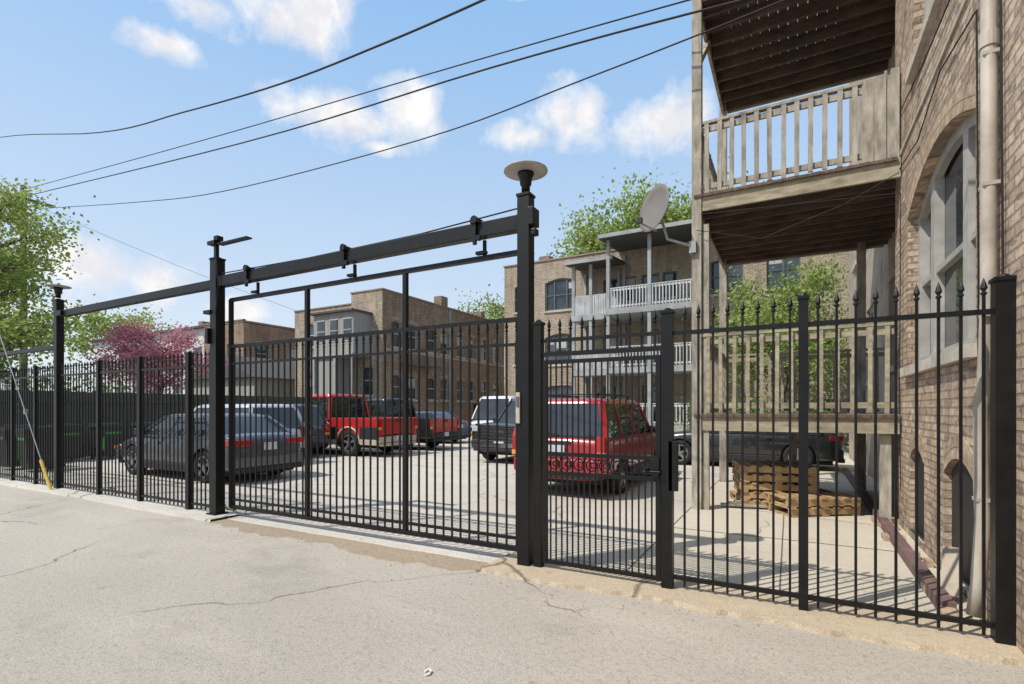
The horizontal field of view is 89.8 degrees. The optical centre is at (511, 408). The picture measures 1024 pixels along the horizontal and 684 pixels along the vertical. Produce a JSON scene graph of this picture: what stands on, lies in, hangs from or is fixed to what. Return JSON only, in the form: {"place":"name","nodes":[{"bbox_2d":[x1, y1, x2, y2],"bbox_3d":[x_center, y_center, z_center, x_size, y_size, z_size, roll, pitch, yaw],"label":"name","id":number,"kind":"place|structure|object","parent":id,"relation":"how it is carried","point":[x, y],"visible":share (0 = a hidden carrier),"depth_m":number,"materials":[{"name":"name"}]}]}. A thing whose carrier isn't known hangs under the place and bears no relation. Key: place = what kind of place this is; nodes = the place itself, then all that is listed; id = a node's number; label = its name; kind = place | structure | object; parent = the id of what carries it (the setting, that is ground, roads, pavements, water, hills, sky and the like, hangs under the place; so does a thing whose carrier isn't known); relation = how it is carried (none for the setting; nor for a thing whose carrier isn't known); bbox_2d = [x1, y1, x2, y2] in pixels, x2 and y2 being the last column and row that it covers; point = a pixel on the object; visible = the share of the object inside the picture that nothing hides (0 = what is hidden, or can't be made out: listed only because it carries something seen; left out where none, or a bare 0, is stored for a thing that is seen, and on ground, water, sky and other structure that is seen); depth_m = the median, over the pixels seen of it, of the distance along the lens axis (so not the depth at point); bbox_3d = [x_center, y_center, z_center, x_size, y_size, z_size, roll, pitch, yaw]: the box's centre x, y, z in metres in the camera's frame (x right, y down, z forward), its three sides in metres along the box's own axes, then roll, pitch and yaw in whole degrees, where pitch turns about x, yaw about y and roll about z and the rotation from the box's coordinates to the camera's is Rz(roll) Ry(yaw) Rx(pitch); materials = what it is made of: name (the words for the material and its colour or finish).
{"place":"outdoors","nodes":[
{"label":"outdoors","id":0,"kind":"place"},
{"bbox_2d":[131,422,153,436],"bbox_3d":[-12.194,0.990,17.166,0.838,1.119,0.680,0,0,30],"label":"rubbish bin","id":1,"kind":"object","parent":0,"point":[144,425],"visible":0.07,"depth_m":16.93,"materials":[{"name":"plastic"}]},
{"bbox_2d":[184,355,294,396],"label":"grey garage","id":2,"kind":"structure","parent":0,"point":[263,379],"depth_m":31.34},
{"bbox_2d":[1,434,733,569],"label":"parking lot pavement","id":3,"kind":"structure","parent":0,"point":[678,504],"depth_m":9.21,"materials":[{"name":"concrete"}]},
{"bbox_2d":[1,425,41,466],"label":"rubbish bin","id":4,"kind":"object","parent":3,"relation":"on","point":[16,446],"visible":0.02,"depth_m":13.05,"materials":[{"name":"plastic"}]},
{"bbox_2d":[16,426,64,468],"bbox_3d":[-11.852,0.990,12.917,0.680,1.119,0.838,0,0,31],"label":"rubbish bin","id":5,"kind":"object","parent":3,"relation":"on","point":[32,446],"visible":0.17,"depth_m":12.68,"materials":[{"name":"plastic"}]},
{"bbox_2d":[46,423,83,459],"bbox_3d":[-13.252,0.990,15.234,0.838,1.119,0.680,0,0,26],"label":"rubbish bin","id":6,"kind":"object","parent":3,"relation":"on","point":[72,440],"visible":0.23,"depth_m":15.11,"materials":[{"name":"plastic"}]},
{"bbox_2d":[89,422,124,458],"bbox_3d":[-12.683,0.990,16.063,0.838,1.119,0.680,0,0,27],"label":"rubbish bin","id":7,"kind":"object","parent":3,"relation":"on","point":[107,437],"visible":0.41,"depth_m":15.89,"materials":[{"name":"plastic"}]},
{"bbox_2d":[1,390,366,457],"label":"board fence","id":8,"kind":"object","parent":3,"relation":"on","point":[293,400],"visible":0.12,"depth_m":17.31,"materials":[{"name":"wood"}]},
{"bbox_2d":[114,413,301,482],"bbox_3d":[-7.244,0.823,12.174,4.770,1.450,2.160,0,0,29],"label":"grey sedan","id":9,"kind":"object","parent":3,"relation":"on","point":[293,452],"visible":0.46,"depth_m":11.26,"materials":[{"name":"paint"}]},
{"bbox_2d":[194,404,301,451],"bbox_3d":[-8.301,0.703,15.033,4.720,1.690,2.070,0,0,29],"label":"silver suv","id":10,"kind":"object","parent":3,"relation":"on","point":[293,421],"depth_m":14.27,"materials":[{"name":"paint"}]},
{"bbox_2d":[291,404,328,453],"bbox_3d":[-8.465,0.693,17.232,4.720,1.710,2.120,0,0,29],"label":"dark grey suv","id":11,"kind":"object","parent":3,"relation":"on","point":[299,406],"visible":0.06,"depth_m":16.60,"materials":[{"name":"paint"}]},
{"bbox_2d":[310,393,416,455],"bbox_3d":[-6.228,0.503,18.402,5.720,2.089,2.280,0,0,29],"label":"red pickup truck","id":12,"kind":"object","parent":3,"relation":"on","point":[360,426],"visible":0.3,"depth_m":17.06,"materials":[{"name":"paint"}]},
{"bbox_2d":[338,398,458,449],"bbox_3d":[-4.932,0.553,20.770,5.620,1.990,2.240,0,0,29],"label":"black pickup truck","id":13,"kind":"object","parent":3,"relation":"on","point":[423,424],"visible":0.28,"depth_m":19.86,"materials":[{"name":"paint"}]},
{"bbox_2d":[416,411,470,441],"bbox_3d":[-4.327,0.818,24.372,4.720,1.460,2.120,0,0,29],"label":"blue sedan","id":14,"kind":"object","parent":3,"relation":"on","point":[448,415],"visible":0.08,"depth_m":23.53,"materials":[{"name":"paint"}]},
{"bbox_2d":[470,396,514,430],"bbox_3d":[-0.166,0.443,26.768,2.320,2.210,5.120,0,0,29],"label":"white van","id":15,"kind":"object","parent":3,"relation":"on","point":[492,405],"visible":0.07,"depth_m":25.30,"materials":[{"name":"paint"}]},
{"bbox_2d":[471,396,554,459],"bbox_3d":[0.842,0.554,16.634,2.320,1.988,5.130,0,0,29],"label":"black suv","id":16,"kind":"object","parent":3,"relation":"on","point":[501,431],"visible":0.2,"depth_m":14.65,"materials":[{"name":"paint"}]},
{"bbox_2d":[512,393,654,493],"bbox_3d":[1.867,0.634,10.948,2.160,1.828,4.620,0,0,29],"label":"red minivan","id":17,"kind":"object","parent":3,"relation":"on","point":[635,432],"visible":0.31,"depth_m":9.08,"materials":[{"name":"paint"}]},
{"bbox_2d":[564,255,624,398],"bbox_3d":[4.373,-3.155,27.042,2.600,9.410,2.320,0,0,29],"label":"grey rear porch","id":18,"kind":"object","parent":3,"relation":"on","point":[583,307],"visible":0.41,"depth_m":26.62,"materials":[{"name":"paint"}]},
{"bbox_2d":[598,219,691,431],"bbox_3d":[6.984,-3.530,25.043,4.700,10.160,3.320,0,0,29],"label":"grey rear porch","id":19,"kind":"object","parent":3,"relation":"on","point":[632,239],"visible":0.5,"depth_m":24.32,"materials":[{"name":"paint"}]},
{"bbox_2d":[504,241,848,443],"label":"wall","id":20,"kind":"structure","parent":3,"relation":"on","point":[677,257],"depth_m":27.05,"materials":[{"name":"beige brick"}]},
{"bbox_2d":[503,249,615,267],"bbox_3d":[7.386,-8.590,26.818,17.900,0.080,0.260,0,0,29],"label":"coping","id":21,"kind":"object","parent":20,"relation":"on","point":[564,257],"visible":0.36,"depth_m":29.03,"materials":[{"name":"stone"}]},
{"bbox_2d":[513,286,799,366],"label":"sills","id":22,"kind":"structure","parent":20,"relation":"attached to","point":[671,297],"depth_m":28.93,"materials":[{"name":"stone"}]},
{"bbox_2d":[515,257,800,402],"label":"window frames","id":23,"kind":"structure","parent":20,"relation":"attached to","point":[783,269],"depth_m":27.51,"materials":[{"name":"wood"}]},
{"bbox_2d":[550,260,795,348],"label":"window blinds","id":24,"kind":"object","parent":23,"relation":"attached to","point":[630,281],"depth_m":27.48,"materials":[{"name":"fabric"}]},
{"bbox_2d":[548,258,798,421],"bbox_3d":[6.777,-3.350,27.267,14.880,8.180,0.048,0,0,29],"label":"window glass","id":25,"kind":"object","parent":23,"relation":"in","point":[560,289],"visible":0.27,"depth_m":26.87,"materials":[{"name":"glass"}]},
{"bbox_3d":[9.756,-8.175,31.146,17.800,0.050,9.990,0,0,29],"label":"roof","id":26,"kind":"object","parent":20,"relation":"attached to","visible":0},
{"bbox_2d":[539,255,552,259],"bbox_3d":[2.251,-9.150,33.368,0.700,1.400,0.700,0,0,29],"label":"chimney","id":27,"kind":"object","parent":26,"relation":"on","point":[545,257],"visible":0.29,"depth_m":33.06,"materials":[{"name":"brown brick"}]},
{"bbox_2d":[0,0,848,391],"label":"sky","id":28,"kind":"structure","parent":0,"point":[67,66],"materials":[{"name":"blue"}]},
{"bbox_2d":[25,475,989,625],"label":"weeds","id":29,"kind":"object","parent":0,"point":[251,512],"visible":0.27,"depth_m":7.66,"materials":[{"name":"green plant"}]},
{"bbox_2d":[0,484,1023,683],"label":"alley road","id":30,"kind":"structure","parent":0,"point":[92,592],"depth_m":3.67,"materials":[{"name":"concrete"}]},
{"bbox_2d":[0,335,52,489],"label":"guy wire","id":31,"kind":"object","parent":30,"relation":"on","point":[43,467],"visible":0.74,"depth_m":9.87,"materials":[{"name":"metal"}]},
{"bbox_2d":[0,475,242,521],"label":"concrete kerb","id":32,"kind":"structure","parent":30,"relation":"on","point":[159,507],"depth_m":8.41,"materials":[{"name":"concrete"}]},
{"bbox_2d":[0,365,52,485],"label":"iron fence","id":33,"kind":"object","parent":32,"relation":"on","point":[8,427],"visible":0.94,"depth_m":10.62,"materials":[{"name":"black metal"}]},
{"bbox_2d":[59,350,209,510],"bbox_3d":[-6.493,0.333,8.651,4.900,2.434,0.103,0,0,29],"label":"iron fence","id":34,"kind":"object","parent":32,"relation":"on","point":[189,502],"visible":0.98,"depth_m":8.41,"materials":[{"name":"black metal"}]},
{"bbox_2d":[0,191,538,565],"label":"gate portal","id":35,"kind":"object","parent":32,"relation":"on","point":[523,223],"visible":0.97,"depth_m":6.05,"materials":[{"name":"metal"}]},
{"bbox_2d":[44,284,71,297],"bbox_3d":[-8.730,-2.260,9.876,0.400,0.240,0.400,0,0,29],"label":"gate post lamp","id":36,"kind":"object","parent":35,"relation":"on","point":[58,289],"visible":1,"depth_m":9.83,"materials":[{"name":"plastic"}]},
{"bbox_2d":[203,235,251,343],"bbox_3d":[-4.045,-1.710,7.271,0.920,1.540,0.160,0,0,29],"label":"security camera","id":37,"kind":"object","parent":35,"relation":"attached to","point":[216,242],"visible":0.97,"depth_m":7.36,"materials":[{"name":"black metal"}]},
{"bbox_2d":[228,215,516,551],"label":"sliding gate","id":38,"kind":"structure","parent":35,"relation":"attached to","point":[306,358],"depth_m":6.07,"materials":[{"name":"black metal"}]},
{"bbox_2d":[504,160,547,191],"bbox_3d":[0.134,-2.230,5.022,0.430,0.240,0.430,0,0,29],"label":"gate post lamp","id":39,"kind":"object","parent":35,"relation":"on","point":[525,173],"visible":0.91,"depth_m":4.97,"materials":[{"name":"plastic"}]},
{"bbox_2d":[208,519,487,571],"bbox_3d":[-2.207,1.551,5.986,4.360,0.010,0.459,0,0,29],"label":"asphalt edge","id":40,"kind":"object","parent":30,"relation":"on","point":[394,554],"visible":1,"depth_m":5.65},
{"bbox_2d":[227,513,513,562],"bbox_3d":[-2.002,1.547,6.359,4.360,0.010,0.466,0,0,29],"label":"gate threshold","id":41,"kind":"object","parent":30,"relation":"on","point":[433,546],"visible":0.98,"depth_m":6.11,"materials":[{"name":"concrete"}]},
{"bbox_2d":[185,510,1004,680],"bbox_3d":[-0.355,1.542,5.177,8.245,0.016,1.669,0,0,29],"label":"gravel debris","id":42,"kind":"object","parent":30,"relation":"on","point":[576,596],"visible":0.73,"depth_m":4.31,"materials":[{"name":"gravel"}]},
{"bbox_2d":[480,553,1023,666],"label":"concrete kerb","id":43,"kind":"structure","parent":30,"relation":"on","point":[925,634],"depth_m":3.84,"materials":[{"name":"concrete"}]},
{"bbox_2d":[532,307,678,588],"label":"pedestrian gate","id":44,"kind":"structure","parent":43,"relation":"on","point":[664,469],"depth_m":4.60,"materials":[{"name":"black metal"}]},
{"bbox_2d":[673,273,1016,645],"bbox_3d":[2.310,0.333,3.832,2.146,2.434,0.118,0,0,29],"label":"iron fence","id":45,"kind":"object","parent":43,"relation":"on","point":[1001,623],"visible":0.99,"depth_m":3.61,"materials":[{"name":"black metal"}]},
{"bbox_2d":[627,449,986,620],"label":"side yard pavement","id":46,"kind":"structure","parent":0,"point":[885,570],"depth_m":5.55,"materials":[{"name":"concrete"}]},
{"bbox_2d":[674,430,844,464],"bbox_3d":[6.351,0.833,14.308,4.820,1.430,2.160,0,0,29],"label":"black sedan","id":47,"kind":"object","parent":46,"relation":"on","point":[826,448],"visible":0.37,"depth_m":13.18,"materials":[{"name":"paint"}]},
{"bbox_2d":[682,253,848,399],"bbox_3d":[10.662,-2.368,20.299,7.298,7.852,8.260,0,0,29],"label":"young green tree","id":48,"kind":"object","parent":46,"relation":"on","point":[782,316],"visible":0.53,"depth_m":19.56,"materials":[{"name":"green plant"}]},
{"bbox_2d":[689,399,841,429],"bbox_3d":[9.367,0.600,19.342,5.145,1.928,0.098,0,0,29],"label":"board fence","id":49,"kind":"object","parent":46,"relation":"on","point":[737,411],"visible":0.09,"depth_m":18.99,"materials":[{"name":"wood"}]},
{"bbox_2d":[729,459,816,509],"bbox_3d":[4.255,1.216,8.387,1.177,0.665,1.055,0,0,15],"label":"wooden pallet stack","id":50,"kind":"object","parent":46,"relation":"on","point":[781,476],"visible":0.52,"depth_m":8.01,"materials":[{"name":"brown wood"}]},
{"bbox_2d":[720,494,847,508],"bbox_3d":[4.493,1.470,8.073,2.368,0.130,0.630,0,0,-11],"label":"scrap lumber","id":51,"kind":"object","parent":46,"relation":"on","point":[735,503],"visible":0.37,"depth_m":8.03,"materials":[{"name":"brown wood"}]},
{"bbox_2d":[692,0,900,520],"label":"wooden porch","id":52,"kind":"object","parent":46,"relation":"on","point":[742,79],"visible":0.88,"depth_m":8.01,"materials":[{"name":"brown wood"}]},
{"bbox_2d":[636,184,695,255],"bbox_3d":[2.384,-2.967,8.012,0.911,1.114,0.514,0,0,29],"label":"satellite dish","id":53,"kind":"object","parent":52,"relation":"attached to","point":[653,209],"visible":1,"depth_m":8.08,"materials":[{"name":"metal"}]},
{"bbox_2d":[759,488,860,516],"bbox_3d":[4.472,1.417,7.883,1.128,0.263,1.031,0,0,-5],"label":"wooden pallet stack","id":54,"kind":"object","parent":46,"relation":"on","point":[827,503],"visible":0.5,"depth_m":7.44,"materials":[{"name":"brown wood"}]},
{"bbox_2d":[843,468,958,616],"bbox_3d":[5.713,1.368,8.143,0.337,0.403,10.229,0,0,29],"label":"timber edging","id":55,"kind":"object","parent":46,"relation":"on","point":[949,583],"visible":0.81,"depth_m":4.40,"materials":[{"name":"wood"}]},
{"bbox_2d":[842,444,848,452],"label":"ground","id":56,"kind":"structure","parent":0,"point":[845,448],"depth_m":21.05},
{"bbox_2d":[1,185,51,389],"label":"utility pole","id":57,"kind":"object","parent":56,"relation":"on","point":[20,355],"visible":0.22,"depth_m":23.98,"materials":[{"name":"brown wood"}]},
{"bbox_2d":[30,203,303,313],"bbox_3d":[-17.386,-7.650,27.079,12.542,4.213,0.355,0,0,-31],"label":"overhead cable","id":58,"kind":"object","parent":57,"relation":"attached to","point":[160,258],"visible":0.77,"depth_m":26.32,"materials":[{"name":"rubber"}]},
{"bbox_2d":[20,0,690,190],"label":"overhead cable","id":59,"kind":"object","parent":57,"relation":"attached to","point":[415,78],"visible":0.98,"depth_m":10.22,"materials":[{"name":"rubber"}]},
{"bbox_2d":[23,0,745,196],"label":"overhead cable","id":60,"kind":"object","parent":57,"relation":"attached to","point":[640,26],"visible":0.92,"depth_m":9.74,"materials":[{"name":"rubber"}]},
{"bbox_2d":[0,246,82,386],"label":"maple tree","id":61,"kind":"object","parent":56,"relation":"on","point":[4,364],"visible":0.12,"depth_m":20.07,"materials":[{"name":"green plant"}]},
{"bbox_2d":[0,175,99,364],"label":"maple tree","id":62,"kind":"object","parent":56,"relation":"on","point":[18,329],"visible":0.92,"depth_m":17.55,"materials":[{"name":"green plant"}]},
{"bbox_2d":[1,343,145,392],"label":"distant tree line","id":63,"kind":"object","parent":56,"relation":"on","point":[72,378],"visible":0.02,"depth_m":26.13,"materials":[{"name":"green plant"}]},
{"bbox_2d":[47,299,175,361],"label":"tall ash tree","id":64,"kind":"object","parent":56,"relation":"on","point":[101,325],"visible":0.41,"depth_m":62.76,"materials":[{"name":"green plant"}]},
{"bbox_2d":[93,328,203,393],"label":"wall","id":65,"kind":"structure","parent":56,"relation":"on","point":[201,333],"depth_m":47.25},
{"bbox_2d":[117,337,152,379],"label":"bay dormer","id":66,"kind":"object","parent":65,"relation":"attached to","point":[145,356],"visible":0.14,"depth_m":47.90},
{"bbox_2d":[87,325,203,342],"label":"roof","id":67,"kind":"structure","parent":65,"relation":"on","point":[195,327],"depth_m":46.45,"materials":[{"name":"grey"}]},
{"bbox_2d":[106,348,201,393],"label":"window glass","id":68,"kind":"object","parent":65,"relation":"in","point":[198,349],"visible":0.09,"depth_m":44.94,"materials":[{"name":"glass"}]},
{"bbox_2d":[75,311,227,393],"bbox_3d":[-14.274,-1.134,20.453,5.328,5.384,5.127,0,0,29],"label":"redbud tree","id":69,"kind":"object","parent":56,"relation":"on","point":[132,337],"visible":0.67,"depth_m":19.67,"materials":[{"name":"pink plant"}]},
{"bbox_2d":[204,320,242,362],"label":"wall","id":70,"kind":"structure","parent":56,"relation":"on","point":[238,332],"depth_m":38.80,"materials":[{"name":"brown brick"}]},
{"bbox_2d":[243,320,294,359],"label":"wall","id":71,"kind":"structure","parent":56,"relation":"on","point":[253,332],"depth_m":40.17,"materials":[{"name":"orange brick"}]},
{"bbox_2d":[257,346,293,358],"bbox_3d":[-19.110,-4.250,41.632,3.227,1.580,8.837,0,0,56],"label":"window glass","id":72,"kind":"object","parent":71,"relation":"in","point":[263,352],"visible":0.14,"depth_m":39.87,"materials":[{"name":"glass"}]},
{"bbox_2d":[313,353,352,393],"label":"porch posts","id":73,"kind":"object","parent":56,"relation":"on","point":[334,376],"visible":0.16,"depth_m":27.42,"materials":[{"name":"grey paint"}]},
{"bbox_2d":[314,311,370,393],"bbox_3d":[-9.312,-1.800,28.179,3.000,6.700,1.290,0,0,29],"label":"enclosed porch","id":74,"kind":"object","parent":56,"relation":"on","point":[360,321],"visible":0.32,"depth_m":27.78,"materials":[{"name":"grey"}]},
{"bbox_2d":[317,317,351,343],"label":"porch window frames","id":75,"kind":"structure","parent":74,"relation":"attached to","point":[334,330],"depth_m":27.57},
{"bbox_2d":[317,319,350,341],"bbox_3d":[-9.562,-4.200,27.565,2.550,1.100,0.023,0,0,29],"label":"porch glass","id":76,"kind":"object","parent":75,"relation":"in","point":[333,325],"visible":0.74,"depth_m":27.55,"materials":[{"name":"glass"}]},
{"bbox_2d":[351,289,381,398],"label":"wall","id":77,"kind":"structure","parent":56,"relation":"on","point":[369,301],"depth_m":27.96,"materials":[{"name":"beige brick"}]},
{"bbox_2d":[382,289,503,421],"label":"wall","id":78,"kind":"structure","parent":56,"relation":"on","point":[422,313],"depth_m":32.21,"materials":[{"name":"brown brick"}]},
{"bbox_2d":[295,305,350,396],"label":"wall","id":79,"kind":"structure","parent":78,"relation":"attached to","point":[299,324],"depth_m":30.77,"materials":[{"name":"beige brick"}]},
{"bbox_2d":[310,308,372,315],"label":"roof","id":80,"kind":"structure","parent":78,"relation":"on","point":[337,311],"depth_m":27.41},
{"bbox_2d":[294,288,503,324],"bbox_3d":[-6.869,-6.185,35.141,7.100,0.670,13.350,0,0,29],"label":"coping","id":81,"kind":"object","parent":78,"relation":"on","point":[394,292],"visible":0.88,"depth_m":29.88,"materials":[{"name":"stone"}]},
{"bbox_2d":[310,320,495,400],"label":"window frames","id":82,"kind":"structure","parent":78,"relation":"attached to","point":[446,343],"depth_m":32.41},
{"bbox_2d":[310,321,495,399],"bbox_3d":[-5.218,-2.800,32.606,5.131,4.480,13.654,0,0,54],"label":"window glass","id":83,"kind":"object","parent":82,"relation":"in","point":[394,325],"visible":0.37,"depth_m":31.38,"materials":[{"name":"glass"}]},
{"bbox_2d":[310,333,495,388],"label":"window blinds","id":84,"kind":"object","parent":82,"relation":"attached to","point":[413,379],"depth_m":32.77,"materials":[{"name":"fabric"}]},
{"bbox_2d":[310,316,498,384],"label":"arches","id":85,"kind":"structure","parent":78,"relation":"attached to","point":[416,324],"depth_m":30.34,"materials":[{"name":"brick"}]},
{"bbox_2d":[310,346,499,402],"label":"sills","id":86,"kind":"structure","parent":78,"relation":"attached to","point":[440,355],"depth_m":32.18,"materials":[{"name":"stone"}]},
{"bbox_2d":[401,363,439,368],"bbox_3d":[-5.300,-2.500,29.864,0.780,0.100,2.700,0,0,29],"label":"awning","id":87,"kind":"object","parent":78,"relation":"attached to","point":[423,366],"visible":0.5,"depth_m":29.62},
{"bbox_2d":[386,348,503,366],"bbox_3d":[-3.769,-3.260,33.472,0.020,0.120,13.100,0,0,29],"label":"stone band","id":88,"kind":"object","parent":78,"relation":"attached to","point":[389,349],"visible":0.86,"depth_m":32.81,"materials":[{"name":"stone"}]},
{"bbox_2d":[449,310,450,411],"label":"downspouts","id":89,"kind":"object","parent":78,"relation":"attached to","point":[449,363],"visible":0.64,"depth_m":32.92,"materials":[{"name":"grey paint"}]},
{"bbox_2d":[454,288,497,318],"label":"tall ash tree","id":90,"kind":"object","parent":56,"relation":"on","point":[468,311],"visible":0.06,"depth_m":50.48,"materials":[{"name":"green plant"}]},
{"bbox_2d":[464,279,503,318],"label":"tall ash tree","id":91,"kind":"object","parent":56,"relation":"on","point":[496,309],"visible":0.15,"depth_m":47.60,"materials":[{"name":"green plant"}]},
{"bbox_2d":[534,159,691,256],"bbox_3d":[9.102,-8.074,40.535,16.175,19.252,16.209,0,0,29],"label":"tall ash tree","id":92,"kind":"object","parent":56,"relation":"on","point":[587,241],"visible":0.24,"depth_m":37.28,"materials":[{"name":"green plant"}]},
{"bbox_2d":[624,156,765,222],"bbox_3d":[15.339,-8.140,38.714,14.078,19.399,13.720,0,0,9],"label":"tall ash tree","id":93,"kind":"object","parent":56,"relation":"on","point":[685,214],"visible":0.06,"depth_m":35.17,"materials":[{"name":"green plant"}]},
{"bbox_2d":[674,387,848,447],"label":"ivy bank","id":94,"kind":"structure","parent":56,"relation":"on","point":[753,410],"depth_m":18.58,"materials":[{"name":"green plant"}]},
{"bbox_2d":[849,0,894,496],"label":"wall","id":95,"kind":"structure","parent":56,"relation":"on","point":[880,270],"depth_m":10.82,"materials":[{"name":"brick"}]},
{"bbox_2d":[895,0,1023,653],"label":"wall","id":96,"kind":"structure","parent":56,"relation":"on","point":[957,72],"depth_m":4.84,"materials":[{"name":"beige brick"}]},
{"bbox_2d":[0,0,485,137],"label":"overhead cable","id":97,"kind":"object","parent":96,"relation":"attached to","point":[399,36],"visible":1,"depth_m":7.80,"materials":[{"name":"rubber"}]},
{"bbox_2d":[42,0,785,208],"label":"overhead cable","id":98,"kind":"object","parent":96,"relation":"attached to","point":[751,13],"visible":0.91,"depth_m":9.31,"materials":[{"name":"rubber"}]},
{"bbox_2d":[697,0,1004,489],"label":"wall cables","id":99,"kind":"object","parent":96,"relation":"attached to","point":[975,13],"depth_m":3.90,"materials":[{"name":"rubber"}]},
{"bbox_2d":[851,0,976,386],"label":"sills","id":100,"kind":"structure","parent":96,"relation":"attached to","point":[949,357],"depth_m":5.24,"materials":[{"name":"stone"}]},
{"bbox_2d":[870,0,975,361],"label":"window frames","id":101,"kind":"structure","parent":96,"relation":"attached to","point":[964,133],"depth_m":5.57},
{"bbox_2d":[930,143,962,353],"bbox_3d":[6.074,-3.050,7.762,0.309,5.980,16.230,0,0,29],"label":"window glass","id":102,"kind":"object","parent":101,"relation":"in","point":[954,212],"visible":0.01,"depth_m":5.28,"materials":[{"name":"glass"}]},
{"bbox_2d":[899,0,967,156],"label":"belt course","id":103,"kind":"object","parent":96,"relation":"attached to","point":[952,30],"depth_m":5.05,"materials":[{"name":"stone"}]},
{"bbox_2d":[907,82,975,479],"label":"arches","id":104,"kind":"structure","parent":96,"relation":"attached to","point":[950,110],"depth_m":4.71,"materials":[{"name":"brick"}]},
{"bbox_2d":[918,451,973,585],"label":"basement windows","id":105,"kind":"structure","parent":96,"relation":"attached to","point":[968,516],"depth_m":4.46,"materials":[{"name":"black"}]},
{"bbox_2d":[966,0,1000,617],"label":"downspout","id":106,"kind":"object","parent":96,"relation":"attached to","point":[989,52],"visible":0.77,"depth_m":3.55,"materials":[{"name":"paint"}]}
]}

